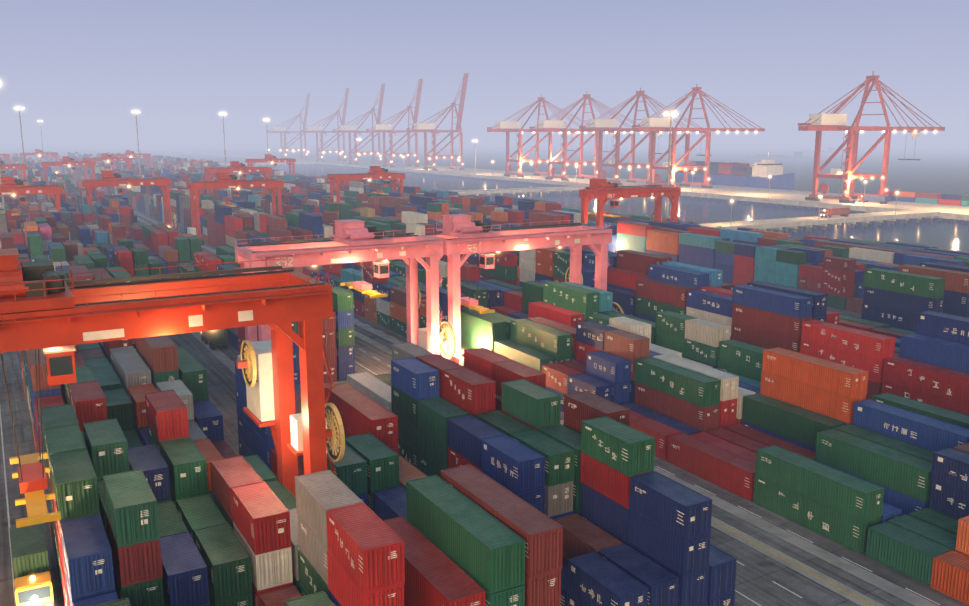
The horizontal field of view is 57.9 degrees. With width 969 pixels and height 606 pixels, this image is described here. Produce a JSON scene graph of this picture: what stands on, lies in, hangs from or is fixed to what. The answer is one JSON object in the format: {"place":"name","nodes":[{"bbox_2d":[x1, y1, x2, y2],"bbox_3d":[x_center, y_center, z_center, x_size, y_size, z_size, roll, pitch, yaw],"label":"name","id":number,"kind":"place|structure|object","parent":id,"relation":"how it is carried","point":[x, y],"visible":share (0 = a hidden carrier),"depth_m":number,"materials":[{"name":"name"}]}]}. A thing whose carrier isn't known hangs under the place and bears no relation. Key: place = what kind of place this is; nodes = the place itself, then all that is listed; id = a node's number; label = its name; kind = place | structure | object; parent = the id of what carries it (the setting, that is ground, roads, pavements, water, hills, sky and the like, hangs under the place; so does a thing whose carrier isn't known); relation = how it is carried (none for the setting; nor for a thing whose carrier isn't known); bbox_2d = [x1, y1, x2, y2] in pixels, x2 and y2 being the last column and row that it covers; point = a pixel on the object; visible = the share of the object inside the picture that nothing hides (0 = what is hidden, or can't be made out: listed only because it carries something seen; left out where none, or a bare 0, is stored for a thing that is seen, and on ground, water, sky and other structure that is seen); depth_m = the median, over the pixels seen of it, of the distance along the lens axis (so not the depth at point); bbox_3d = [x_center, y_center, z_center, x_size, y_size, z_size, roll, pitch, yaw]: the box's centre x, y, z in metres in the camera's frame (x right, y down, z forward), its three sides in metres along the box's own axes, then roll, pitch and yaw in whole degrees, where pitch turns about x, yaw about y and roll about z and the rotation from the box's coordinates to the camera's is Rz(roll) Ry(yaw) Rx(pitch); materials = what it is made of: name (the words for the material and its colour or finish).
{"place":"outdoors","nodes":[
{"label":"outdoors","id":0,"kind":"place"},
{"bbox_2d":[0,136,968,251],"bbox_3d":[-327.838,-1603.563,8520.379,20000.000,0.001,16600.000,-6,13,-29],"label":"sea water","id":1,"kind":"structure","parent":0,"point":[941,165],"depth_m":1242.81,"materials":[{"name":"grey liquid"}]},
{"bbox_2d":[218,162,323,166],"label":"trestle","id":2,"kind":"object","parent":1,"relation":"in","point":[285,163],"visible":0.38,"depth_m":1106.51,"materials":[{"name":"concrete"}]},
{"bbox_2d":[495,146,523,149],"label":"anchored ship","id":3,"kind":"object","parent":1,"relation":"on","point":[504,148],"visible":0.64,"depth_m":2185.75,"materials":[{"name":"grey metal"}]},
{"bbox_2d":[451,186,589,195],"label":"trestle","id":4,"kind":"object","parent":1,"relation":"in","point":[532,191],"visible":0.42,"depth_m":572.31,"materials":[{"name":"concrete"}]},
{"bbox_2d":[139,147,968,221],"bbox_3d":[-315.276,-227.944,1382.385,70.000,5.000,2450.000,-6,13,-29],"label":"pier","id":5,"kind":"structure","parent":1,"relation":"in","point":[786,198],"depth_m":572.46,"materials":[{"name":"concrete"}]},
{"bbox_2d":[266,93,309,157],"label":"quay crane","id":6,"kind":"object","parent":5,"relation":"on","point":[281,130],"visible":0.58,"depth_m":1295.21,"materials":[{"name":"red paint"}]},
{"bbox_2d":[301,88,348,161],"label":"quay crane","id":7,"kind":"object","parent":5,"relation":"on","point":[316,130],"visible":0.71,"depth_m":1158.52,"materials":[{"name":"red paint"}]},
{"bbox_2d":[333,83,384,163],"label":"quay crane","id":8,"kind":"object","parent":5,"relation":"on","point":[353,127],"visible":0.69,"depth_m":1056.71,"materials":[{"name":"red paint"}]},
{"bbox_2d":[366,79,422,166],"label":"quay crane","id":9,"kind":"object","parent":5,"relation":"on","point":[382,128],"visible":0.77,"depth_m":967.19,"materials":[{"name":"red paint"}]},
{"bbox_2d":[406,73,468,170],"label":"quay crane","id":10,"kind":"object","parent":5,"relation":"on","point":[425,128],"visible":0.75,"depth_m":877.42,"materials":[{"name":"red paint"}]},
{"bbox_2d":[487,95,586,176],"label":"quay crane","id":11,"kind":"object","parent":5,"relation":"on","point":[507,127],"visible":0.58,"depth_m":738.55,"materials":[{"name":"red paint"}]},
{"bbox_2d":[529,94,644,180],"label":"quay crane","id":12,"kind":"object","parent":5,"relation":"on","point":[555,125],"visible":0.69,"depth_m":684.53,"materials":[{"name":"red paint"}]},
{"bbox_2d":[323,153,898,225],"bbox_3d":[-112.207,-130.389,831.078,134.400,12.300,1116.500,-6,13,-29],"label":"crane lights","id":13,"kind":"object","parent":5,"relation":"on","point":[629,177],"visible":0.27,"depth_m":545.38,"materials":[{"name":"grey"}]},
{"bbox_2d":[579,88,701,184],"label":"quay crane","id":14,"kind":"object","parent":5,"relation":"on","point":[600,126],"visible":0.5,"depth_m":628.54,"materials":[{"name":"red paint"}]},
{"bbox_2d":[632,86,764,187],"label":"quay crane","id":15,"kind":"object","parent":5,"relation":"on","point":[662,124],"visible":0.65,"depth_m":580.92,"materials":[{"name":"red paint"}]},
{"bbox_2d":[798,71,944,203],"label":"quay crane","id":16,"kind":"object","parent":5,"relation":"on","point":[819,123],"visible":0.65,"depth_m":465.76,"materials":[{"name":"red paint"}]},
{"bbox_2d":[858,195,888,203],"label":"truck","id":17,"kind":"object","parent":5,"relation":"on","point":[880,199],"visible":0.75,"depth_m":457.31,"materials":[{"name":"blue metal"}]},
{"bbox_2d":[877,190,968,205],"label":"shipping containers","id":18,"kind":"object","parent":5,"relation":"on","point":[942,199],"visible":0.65,"depth_m":455.97,"materials":[{"name":"metal"}]},
{"bbox_2d":[655,145,684,150],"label":"anchored ship","id":19,"kind":"object","parent":1,"relation":"on","point":[677,148],"visible":0.55,"depth_m":2182.79,"materials":[{"name":"grey metal"}]},
{"bbox_2d":[676,143,701,146],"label":"anchored ship","id":20,"kind":"object","parent":1,"relation":"on","point":[698,145],"visible":0.5,"depth_m":2835.06,"materials":[{"name":"grey metal"}]},
{"bbox_2d":[674,152,794,189],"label":"container ship","id":21,"kind":"object","parent":1,"relation":"on","point":[754,174],"visible":0.62,"depth_m":604.96,"materials":[{"name":"blue metal"}]},
{"bbox_2d":[802,147,834,153],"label":"anchored ship","id":22,"kind":"object","parent":1,"relation":"on","point":[830,150],"visible":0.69,"depth_m":1797.88,"materials":[{"name":"grey metal"}]},
{"bbox_2d":[698,210,940,231],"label":"trestle","id":23,"kind":"object","parent":1,"relation":"in","point":[906,216],"visible":0.58,"depth_m":372.78,"materials":[{"name":"concrete"}]},
{"bbox_2d":[820,207,849,217],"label":"truck","id":24,"kind":"object","parent":23,"relation":"on","point":[841,211],"visible":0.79,"depth_m":379.49,"materials":[{"name":"red metal"}]},
{"bbox_2d":[0,138,968,605],"bbox_3d":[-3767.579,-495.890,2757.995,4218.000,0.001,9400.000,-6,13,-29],"label":"yard ground","id":25,"kind":"structure","parent":0,"point":[758,574],"depth_m":82.05,"materials":[{"name":"grey asphalt"}]},
{"bbox_2d":[0,162,5,210],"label":"mast","id":26,"kind":"object","parent":25,"relation":"on","point":[3,201],"visible":0.23,"depth_m":286.27,"materials":[{"name":"grey metal"}]},
{"bbox_2d":[0,154,9,163],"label":"gantry crane","id":27,"kind":"object","parent":25,"relation":"on","point":[5,155],"visible":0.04,"depth_m":689.91,"materials":[{"name":"orange paint"}]},
{"bbox_2d":[0,161,27,179],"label":"gantry crane","id":28,"kind":"object","parent":25,"relation":"on","point":[24,167],"visible":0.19,"depth_m":449.97,"materials":[{"name":"orange paint"}]},
{"bbox_2d":[14,107,26,178],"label":"mast","id":29,"kind":"object","parent":25,"relation":"on","point":[21,134],"visible":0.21,"depth_m":486.66,"materials":[{"name":"grey metal"}]},
{"bbox_2d":[9,523,53,605],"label":"yard truck","id":30,"kind":"object","parent":25,"relation":"on","point":[33,586],"visible":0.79,"depth_m":66.98,"materials":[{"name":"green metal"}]},
{"bbox_2d":[0,176,70,239],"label":"gantry crane","id":31,"kind":"object","parent":25,"relation":"on","point":[9,185],"visible":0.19,"depth_m":260.42,"materials":[{"name":"orange paint"}]},
{"bbox_2d":[20,149,60,172],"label":"gantry crane","id":32,"kind":"object","parent":25,"relation":"on","point":[39,152],"visible":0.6,"depth_m":738.40,"materials":[{"name":"orange paint"}]},
{"bbox_2d":[41,156,99,189],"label":"gantry crane","id":33,"kind":"object","parent":25,"relation":"on","point":[68,161],"visible":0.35,"depth_m":498.53,"materials":[{"name":"orange paint"}]},
{"bbox_2d":[82,153,132,179],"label":"gantry crane","id":34,"kind":"object","parent":25,"relation":"on","point":[105,157],"visible":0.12,"depth_m":581.41,"materials":[{"name":"orange paint"}]},
{"bbox_2d":[82,171,176,227],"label":"gantry crane","id":35,"kind":"object","parent":25,"relation":"on","point":[108,179],"visible":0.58,"depth_m":302.27,"materials":[{"name":"orange paint"}]},
{"bbox_2d":[109,150,150,169],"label":"gantry crane","id":36,"kind":"object","parent":25,"relation":"on","point":[129,153],"visible":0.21,"depth_m":698.83,"materials":[{"name":"orange paint"}]},
{"bbox_2d":[132,111,140,175],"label":"mast","id":37,"kind":"object","parent":25,"relation":"on","point":[138,144],"visible":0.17,"depth_m":563.85,"materials":[{"name":"grey metal"}]},
{"bbox_2d":[0,248,344,527],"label":"gantry crane","id":38,"kind":"object","parent":25,"relation":"on","point":[49,312],"visible":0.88,"depth_m":60.41,"materials":[{"name":"orange paint"}]},
{"bbox_2d":[200,329,227,349],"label":"road truck","id":39,"kind":"object","parent":25,"relation":"on","point":[219,337],"visible":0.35,"depth_m":146.11,"materials":[{"name":"grey metal"}]},
{"bbox_2d":[220,113,226,167],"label":"mast","id":40,"kind":"object","parent":25,"relation":"on","point":[224,140],"visible":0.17,"depth_m":619.19,"materials":[{"name":"grey metal"}]},
{"bbox_2d":[186,172,283,244],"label":"gantry crane","id":41,"kind":"object","parent":25,"relation":"on","point":[223,180],"visible":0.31,"depth_m":290.37,"materials":[{"name":"orange paint"}]},
{"bbox_2d":[203,161,271,193],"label":"gantry crane","id":42,"kind":"object","parent":25,"relation":"on","point":[236,167],"visible":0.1,"depth_m":408.26,"materials":[{"name":"orange paint"}]},
{"bbox_2d":[264,119,268,166],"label":"mast","id":43,"kind":"object","parent":25,"relation":"on","point":[267,139],"visible":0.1,"depth_m":752.99,"materials":[{"name":"grey metal"}]},
{"bbox_2d":[245,154,297,178],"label":"gantry crane","id":44,"kind":"object","parent":25,"relation":"on","point":[268,158],"visible":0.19,"depth_m":555.76,"materials":[{"name":"orange paint"}]},
{"bbox_2d":[235,219,455,360],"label":"gantry crane","id":45,"kind":"object","parent":25,"relation":"on","point":[353,240],"visible":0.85,"depth_m":125.57,"materials":[{"name":"pink paint"}]},
{"bbox_2d":[327,166,405,201],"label":"gantry crane","id":46,"kind":"object","parent":25,"relation":"on","point":[376,172],"visible":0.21,"depth_m":346.01,"materials":[{"name":"orange paint"}]},
{"bbox_2d":[0,171,939,605],"bbox_3d":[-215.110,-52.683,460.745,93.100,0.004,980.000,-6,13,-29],"label":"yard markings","id":47,"kind":"object","parent":25,"relation":"on","point":[860,599],"visible":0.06,"depth_m":77.05,"materials":[{"name":"white paint"}]},
{"bbox_2d":[0,152,968,285],"bbox_3d":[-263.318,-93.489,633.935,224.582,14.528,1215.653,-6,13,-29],"label":"containers","id":48,"kind":"object","parent":25,"relation":"on","point":[37,225],"visible":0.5,"depth_m":265.05,"materials":[{"name":"metal"}]},
{"bbox_2d":[17,238,968,605],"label":"containers","id":49,"kind":"object","parent":25,"relation":"on","point":[445,526],"visible":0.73,"depth_m":80.25,"materials":[{"name":"metal"}]},
{"bbox_2d":[45,279,940,605],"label":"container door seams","id":50,"kind":"object","parent":49,"relation":"attached to","point":[385,443],"visible":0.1,"depth_m":65.64,"materials":[{"name":"grey metal"}]},
{"bbox_2d":[22,250,968,605],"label":"container lettering","id":51,"kind":"object","parent":49,"relation":"attached to","point":[68,498],"visible":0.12,"depth_m":82.91,"materials":[{"name":"white paint"}]},
{"bbox_2d":[422,214,623,365],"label":"gantry crane","id":52,"kind":"object","parent":25,"relation":"on","point":[460,233],"visible":0.52,"depth_m":134.93,"materials":[{"name":"pink paint"}]},
{"bbox_2d":[275,194,613,265],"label":"crane number","id":53,"kind":"object","parent":52,"relation":"attached to","point":[468,248],"visible":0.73,"depth_m":117.42,"materials":[{"name":"white paint"}]},
{"bbox_2d":[579,178,681,227],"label":"gantry crane","id":54,"kind":"object","parent":25,"relation":"on","point":[599,190],"visible":0.56,"depth_m":246.70,"materials":[{"name":"orange paint"}]},
{"bbox_2d":[664,112,677,217],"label":"light pole","id":55,"kind":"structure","parent":25,"relation":"on","point":[668,174],"depth_m":314.73,"materials":[{"name":"grey metal"}]},
{"bbox_2d":[0,0,968,136],"label":"sky","id":56,"kind":"structure","parent":0,"point":[78,68],"materials":[{"name":"blue"}]}
]}

